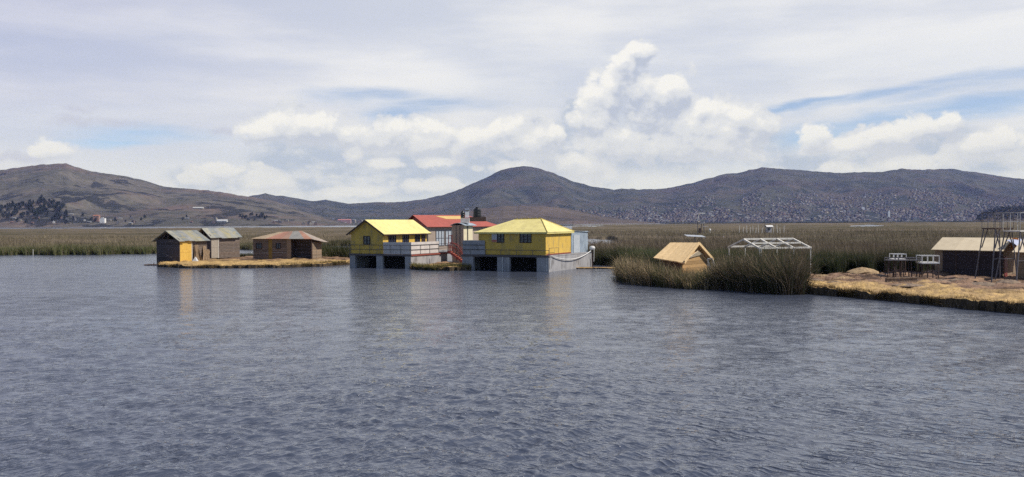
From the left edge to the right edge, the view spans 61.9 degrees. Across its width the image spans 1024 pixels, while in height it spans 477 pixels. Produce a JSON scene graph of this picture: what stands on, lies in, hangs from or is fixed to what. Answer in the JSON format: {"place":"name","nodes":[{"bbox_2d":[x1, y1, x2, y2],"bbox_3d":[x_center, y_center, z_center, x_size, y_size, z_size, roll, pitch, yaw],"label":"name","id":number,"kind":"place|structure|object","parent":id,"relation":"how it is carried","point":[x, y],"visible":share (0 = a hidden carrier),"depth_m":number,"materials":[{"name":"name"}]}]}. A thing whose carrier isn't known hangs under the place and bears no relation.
{"place":"outdoors","nodes":[
{"label":"outdoors","id":0,"kind":"place"},
{"bbox_2d":[0,163,356,227],"bbox_3d":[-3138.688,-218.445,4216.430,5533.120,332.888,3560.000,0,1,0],"label":"hills","id":1,"kind":"structure","parent":0,"point":[78,192],"depth_m":3250.92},
{"bbox_2d":[35,197,41,204],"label":"eucalyptus tree","id":2,"kind":"object","parent":1,"relation":"on","point":[39,200],"visible":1,"depth_m":2895.84,"materials":[{"name":"green plant"}]},
{"bbox_2d":[93,215,99,221],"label":"shore building","id":3,"kind":"structure","parent":1,"relation":"on","point":[97,217],"depth_m":2644.27,"materials":[{"name":"paint"}]},
{"bbox_2d":[100,218,105,222],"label":"shore building","id":4,"kind":"structure","parent":1,"relation":"on","point":[102,220],"depth_m":2594.34,"materials":[{"name":"paint"}]},
{"bbox_2d":[338,219,350,223],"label":"shore building","id":5,"kind":"structure","parent":1,"relation":"on","point":[346,220],"depth_m":4688.99,"materials":[{"name":"paint"}]},
{"bbox_2d":[157,256,349,267],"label":"reed island","id":6,"kind":"structure","parent":0,"point":[252,262],"depth_m":102.06,"materials":[{"name":"plant"}]},
{"bbox_2d":[152,230,210,263],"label":"plank hut","id":7,"kind":"object","parent":6,"relation":"on","point":[175,245],"visible":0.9,"depth_m":106.54,"materials":[{"name":"yellow paint"}]},
{"bbox_2d":[180,241,191,260],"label":"door","id":8,"kind":"structure","parent":7,"relation":"in","point":[185,247],"depth_m":106.28,"materials":[{"name":"yellow paint"}]},
{"bbox_2d":[194,244,198,260],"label":"reed bundle","id":9,"kind":"object","parent":6,"relation":"on","point":[196,255],"visible":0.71,"depth_m":107.34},
{"bbox_2d":[202,246,206,259],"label":"reed bundle","id":10,"kind":"object","parent":6,"relation":"on","point":[204,255],"visible":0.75,"depth_m":108.52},
{"bbox_2d":[206,250,209,259],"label":"reed bundle","id":11,"kind":"object","parent":6,"relation":"on","point":[207,254],"visible":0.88,"depth_m":109.05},
{"bbox_2d":[199,228,241,257],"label":"plank hut","id":12,"kind":"object","parent":6,"relation":"on","point":[224,243],"visible":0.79,"depth_m":117.20,"materials":[{"name":"brown wood"}]},
{"bbox_2d":[211,238,217,257],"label":"door","id":13,"kind":"structure","parent":12,"relation":"in","point":[214,241],"depth_m":115.52,"materials":[{"name":"beige wood"}]},
{"bbox_2d":[251,231,326,258],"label":"plank hut","id":14,"kind":"object","parent":6,"relation":"on","point":[294,244],"visible":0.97,"depth_m":112.92,"materials":[{"name":"brown wood"}]},
{"bbox_2d":[256,243,261,248],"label":"window","id":15,"kind":"structure","parent":14,"relation":"in","point":[258,245],"depth_m":112.96,"materials":[{"name":"grey glass"}]},
{"bbox_2d":[268,239,271,258],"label":"door","id":16,"kind":"structure","parent":14,"relation":"in","point":[269,240],"depth_m":112.74,"materials":[{"name":"yellow paint"}]},
{"bbox_2d":[276,243,280,248],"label":"window","id":17,"kind":"structure","parent":14,"relation":"in","point":[278,245],"depth_m":112.52,"materials":[{"name":"grey glass"}]},
{"bbox_2d":[280,260,345,265],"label":"grass","id":18,"kind":"structure","parent":6,"relation":"on","point":[314,261],"depth_m":100.70,"materials":[{"name":"beige plant"}]},
{"bbox_2d":[409,261,470,270],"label":"reed island","id":19,"kind":"structure","parent":0,"point":[453,268],"depth_m":90.52,"materials":[{"name":"plant"}]},
{"bbox_2d":[403,262,470,269],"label":"grass","id":20,"kind":"structure","parent":19,"relation":"on","point":[434,265],"depth_m":90.95,"materials":[{"name":"brown plant"}]},
{"bbox_2d":[407,215,495,260],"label":"red roofed building","id":21,"kind":"structure","parent":19,"relation":"on","point":[438,228],"depth_m":113.62,"materials":[{"name":"metal"}]},
{"bbox_2d":[470,217,485,220],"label":"tank stand","id":22,"kind":"object","parent":21,"relation":"on","point":[477,218],"visible":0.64,"depth_m":106.37,"materials":[{"name":"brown wood"}]},
{"bbox_2d":[473,207,480,216],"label":"water tank","id":23,"kind":"object","parent":22,"relation":"on","point":[476,211],"visible":1,"depth_m":106.58,"materials":[{"name":"black plastic"}]},
{"bbox_2d":[447,235,462,261],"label":"red stair","id":24,"kind":"object","parent":19,"relation":"on","point":[453,254],"visible":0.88,"depth_m":96.48,"materials":[{"name":"paint"}]},
{"bbox_2d":[450,223,476,261],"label":"service tower","id":25,"kind":"structure","parent":19,"relation":"on","point":[461,232],"depth_m":99.48,"materials":[{"name":"brown"}]},
{"bbox_2d":[461,218,469,222],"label":"tank plinth","id":26,"kind":"structure","parent":25,"relation":"on","point":[465,220],"depth_m":99.43,"materials":[{"name":"white concrete"}]},
{"bbox_2d":[465,208,469,217],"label":"solar water heater","id":27,"kind":"object","parent":26,"relation":"on","point":[467,211],"visible":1,"depth_m":99.71,"materials":[{"name":"silver metal"}]},
{"bbox_2d":[0,223,1023,476],"bbox_3d":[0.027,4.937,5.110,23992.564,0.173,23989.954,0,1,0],"label":"water","id":28,"kind":"structure","parent":0,"point":[128,365],"depth_m":27.82,"materials":[{"name":"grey liquid"}]},
{"bbox_2d":[0,227,354,254],"bbox_3d":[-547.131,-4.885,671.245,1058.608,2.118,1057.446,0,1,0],"label":"reed bed","id":29,"kind":"object","parent":28,"relation":"in","point":[151,232],"visible":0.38,"depth_m":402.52,"materials":[{"name":"plant"}]},
{"bbox_2d":[239,253,252,256],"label":"reeds","id":30,"kind":"object","parent":28,"relation":"in","point":[245,254],"visible":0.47,"depth_m":125.83,"materials":[{"name":"plant"}]},
{"bbox_2d":[322,244,350,257],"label":"reeds","id":31,"kind":"object","parent":28,"relation":"in","point":[344,250],"visible":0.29,"depth_m":121.02,"materials":[{"name":"green plant"}]},
{"bbox_2d":[346,220,448,268],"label":"lake house","id":32,"kind":"structure","parent":28,"relation":"in","point":[386,243],"depth_m":97.43,"materials":[{"name":"concrete"}]},
{"bbox_2d":[363,236,369,243],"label":"window","id":33,"kind":"structure","parent":32,"relation":"in","point":[366,239],"depth_m":96.91,"materials":[{"name":"grey glass"}]},
{"bbox_2d":[388,235,395,241],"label":"window","id":34,"kind":"structure","parent":32,"relation":"in","point":[391,238],"depth_m":97.46,"materials":[{"name":"grey glass"}]},
{"bbox_2d":[402,235,408,241],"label":"window","id":35,"kind":"structure","parent":32,"relation":"in","point":[405,238],"depth_m":99.93,"materials":[{"name":"grey glass"}]},
{"bbox_2d":[415,235,419,241],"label":"window","id":36,"kind":"structure","parent":32,"relation":"in","point":[417,237],"depth_m":102.20,"materials":[{"name":"grey glass"}]},
{"bbox_2d":[461,218,591,271],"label":"lake house","id":37,"kind":"structure","parent":28,"relation":"in","point":[529,244],"depth_m":89.66,"materials":[{"name":"concrete"}]},
{"bbox_2d":[497,234,503,242],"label":"window","id":38,"kind":"structure","parent":37,"relation":"in","point":[500,237],"depth_m":89.27,"materials":[{"name":"grey glass"}]},
{"bbox_2d":[519,234,531,242],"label":"window","id":39,"kind":"structure","parent":37,"relation":"in","point":[524,238],"depth_m":87.99,"materials":[{"name":"grey glass"}]},
{"bbox_2d":[571,231,587,252],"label":"metal shed","id":40,"kind":"structure","parent":37,"relation":"on","point":[579,241],"depth_m":94.83,"materials":[{"name":"grey metal"}]},
{"bbox_2d":[573,235,579,252],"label":"door","id":41,"kind":"structure","parent":40,"relation":"in","point":[576,238],"depth_m":94.06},
{"bbox_2d":[590,244,594,266],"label":"mooring post","id":42,"kind":"object","parent":28,"relation":"in","point":[592,247],"visible":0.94,"depth_m":96.69,"materials":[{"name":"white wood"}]},
{"bbox_2d":[550,251,590,265],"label":"mooring rope","id":43,"kind":"object","parent":42,"relation":"hanging from","point":[566,259],"visible":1,"depth_m":89.94,"materials":[{"name":"white fabric"}]},
{"bbox_2d":[561,221,1002,225],"bbox_3d":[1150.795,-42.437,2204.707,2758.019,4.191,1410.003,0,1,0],"label":"reeds","id":44,"kind":"object","parent":28,"relation":"in","point":[822,222],"visible":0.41,"depth_m":2749.60,"materials":[{"name":"plant"}]},
{"bbox_2d":[572,222,1023,273],"bbox_3d":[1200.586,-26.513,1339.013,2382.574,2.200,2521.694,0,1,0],"label":"reed bed","id":45,"kind":"object","parent":28,"relation":"in","point":[803,227],"visible":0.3,"depth_m":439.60,"materials":[{"name":"plant"}]},
{"bbox_2d":[685,235,704,241],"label":"solar table","id":46,"kind":"object","parent":45,"relation":"on","point":[694,236],"visible":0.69,"depth_m":87.94,"materials":[{"name":"grey metal"}]},
{"bbox_2d":[697,213,707,232],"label":"lookout tower","id":47,"kind":"structure","parent":45,"relation":"on","point":[699,230],"depth_m":309.73,"materials":[{"name":"grey metal"}]},
{"bbox_2d":[765,225,772,232],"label":"kiosk","id":48,"kind":"object","parent":45,"relation":"on","point":[768,228],"visible":0.95,"depth_m":308.63,"materials":[{"name":"grey"}]},
{"bbox_2d":[0,0,1023,203],"label":"sky","id":49,"kind":"structure","parent":0,"point":[344,101],"materials":[{"name":"white"}]},
{"bbox_2d":[452,205,659,223],"bbox_3d":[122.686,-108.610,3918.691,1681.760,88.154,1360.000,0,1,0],"label":"hills","id":50,"kind":"structure","parent":0,"point":[503,214],"depth_m":3640.08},
{"bbox_2d":[576,267,613,268],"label":"island ground","id":51,"kind":"structure","parent":0,"point":[594,267],"depth_m":92.68,"materials":[{"name":"plant"}]},
{"bbox_2d":[249,166,1023,224],"bbox_3d":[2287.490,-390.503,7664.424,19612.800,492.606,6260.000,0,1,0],"label":"hills","id":52,"kind":"structure","parent":0,"point":[524,186],"depth_m":6212.41,"materials":[{"name":"soil"}]},
{"bbox_2d":[577,189,1023,222],"bbox_3d":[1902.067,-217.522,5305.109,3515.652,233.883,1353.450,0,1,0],"label":"distant town","id":53,"kind":"object","parent":52,"relation":"on","point":[683,216],"visible":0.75,"depth_m":5072.98,"materials":[{"name":"paint"}]},
{"bbox_2d":[620,279,804,294],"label":"reed island","id":54,"kind":"structure","parent":0,"point":[715,287],"depth_m":63.18,"materials":[{"name":"plant"}]},
{"bbox_2d":[602,247,734,289],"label":"reeds","id":55,"kind":"object","parent":54,"relation":"on","point":[635,271],"visible":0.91,"depth_m":67.11,"materials":[{"name":"plant"}]},
{"bbox_2d":[653,242,713,272],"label":"straw hut","id":56,"kind":"object","parent":54,"relation":"on","point":[683,254],"visible":0.87,"depth_m":77.92,"materials":[{"name":"beige wicker"}]},
{"bbox_2d":[697,230,827,294],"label":"reeds","id":57,"kind":"object","parent":54,"relation":"on","point":[771,273],"visible":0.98,"depth_m":60.36,"materials":[{"name":"plant"}]},
{"bbox_2d":[728,238,811,265],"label":"roof frame","id":58,"kind":"object","parent":54,"relation":"on","point":[765,243],"visible":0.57,"depth_m":76.20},
{"bbox_2d":[807,269,1023,313],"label":"reed island","id":59,"kind":"structure","parent":0,"point":[999,291],"depth_m":55.40,"materials":[{"name":"plant"}]},
{"bbox_2d":[846,267,878,273],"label":"straw heap","id":60,"kind":"object","parent":59,"relation":"on","point":[861,270],"visible":0.97,"depth_m":71.48,"materials":[{"name":"beige plant"}]},
{"bbox_2d":[889,253,906,275],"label":"stilt stand","id":61,"kind":"object","parent":59,"relation":"on","point":[898,254],"visible":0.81,"depth_m":67.40,"materials":[{"name":"white paint"}]},
{"bbox_2d":[885,277,918,282],"bbox_3d":[27.576,2.988,60.349,2.500,0.540,0.269,-1,1,-11],"label":"bench","id":62,"kind":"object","parent":59,"relation":"on","point":[901,279],"depth_m":60.25,"materials":[{"name":"wood"}]},
{"bbox_2d":[884,257,920,276],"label":"stilt stand","id":63,"kind":"object","parent":59,"relation":"on","point":[900,271],"visible":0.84,"depth_m":65.78,"materials":[{"name":"black wood"}]},
{"bbox_2d":[892,283,923,286],"bbox_3d":[26.928,3.122,58.031,2.182,0.217,1.774,0,1,0],"label":"litter heap","id":64,"kind":"object","parent":59,"relation":"on","point":[910,285],"visible":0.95,"depth_m":57.59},
{"bbox_2d":[916,255,939,277],"bbox_3d":[31.814,2.211,65.357,1.332,1.869,1.300,0,1,6],"label":"stilt stand","id":65,"kind":"object","parent":59,"relation":"on","point":[927,263],"visible":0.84,"depth_m":64.77,"materials":[{"name":"white paint"}]},
{"bbox_2d":[931,237,1015,277],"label":"matting hut","id":66,"kind":"object","parent":59,"relation":"on","point":[959,255],"visible":0.74,"depth_m":68.43,"materials":[{"name":"brown wicker"}]},
{"bbox_2d":[1004,257,1007,276],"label":"door","id":67,"kind":"structure","parent":66,"relation":"in","point":[1005,260],"depth_m":66.79,"materials":[{"name":"red paint"}]},
{"bbox_2d":[972,282,995,285],"bbox_3d":[32.079,3.072,58.301,2.589,0.257,2.183,0,1,0],"label":"litter heap","id":68,"kind":"object","parent":59,"relation":"on","point":[983,283],"visible":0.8,"depth_m":57.76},
{"bbox_2d":[974,212,1017,281],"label":"lookout tower","id":69,"kind":"structure","parent":59,"relation":"on","point":[996,234],"depth_m":61.94,"materials":[{"name":"brown wood"}]},
{"bbox_2d":[996,279,1020,283],"bbox_3d":[34.602,2.985,59.389,1.774,0.354,1.356,0,1,0],"label":"litter heap","id":70,"kind":"object","parent":59,"relation":"on","point":[1010,281],"visible":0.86,"depth_m":59.11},
{"bbox_2d":[995,212,1023,280],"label":"lookout tower","id":71,"kind":"structure","parent":59,"relation":"on","point":[1020,237],"depth_m":61.31,"materials":[{"name":"brown wood"}]},
{"bbox_2d":[1007,239,1020,245],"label":"tarp awning","id":72,"kind":"object","parent":59,"relation":"on","point":[1016,242],"visible":0.27,"depth_m":66.68,"materials":[{"name":"white fabric"}]},
{"bbox_2d":[1012,240,1023,277],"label":"matting hut","id":73,"kind":"object","parent":59,"relation":"on","point":[1021,266],"visible":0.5,"depth_m":63.60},
{"bbox_2d":[974,209,1023,220],"bbox_3d":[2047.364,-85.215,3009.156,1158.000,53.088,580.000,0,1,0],"label":"hills","id":74,"kind":"structure","parent":0,"point":[992,218],"depth_m":2813.78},
{"bbox_2d":[976,204,1023,219],"bbox_3d":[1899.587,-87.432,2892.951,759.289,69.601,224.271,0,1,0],"label":"wood","id":75,"kind":"object","parent":74,"relation":"on","point":[998,209],"visible":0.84,"depth_m":2886.10,"materials":[{"name":"green plant"}]}
]}

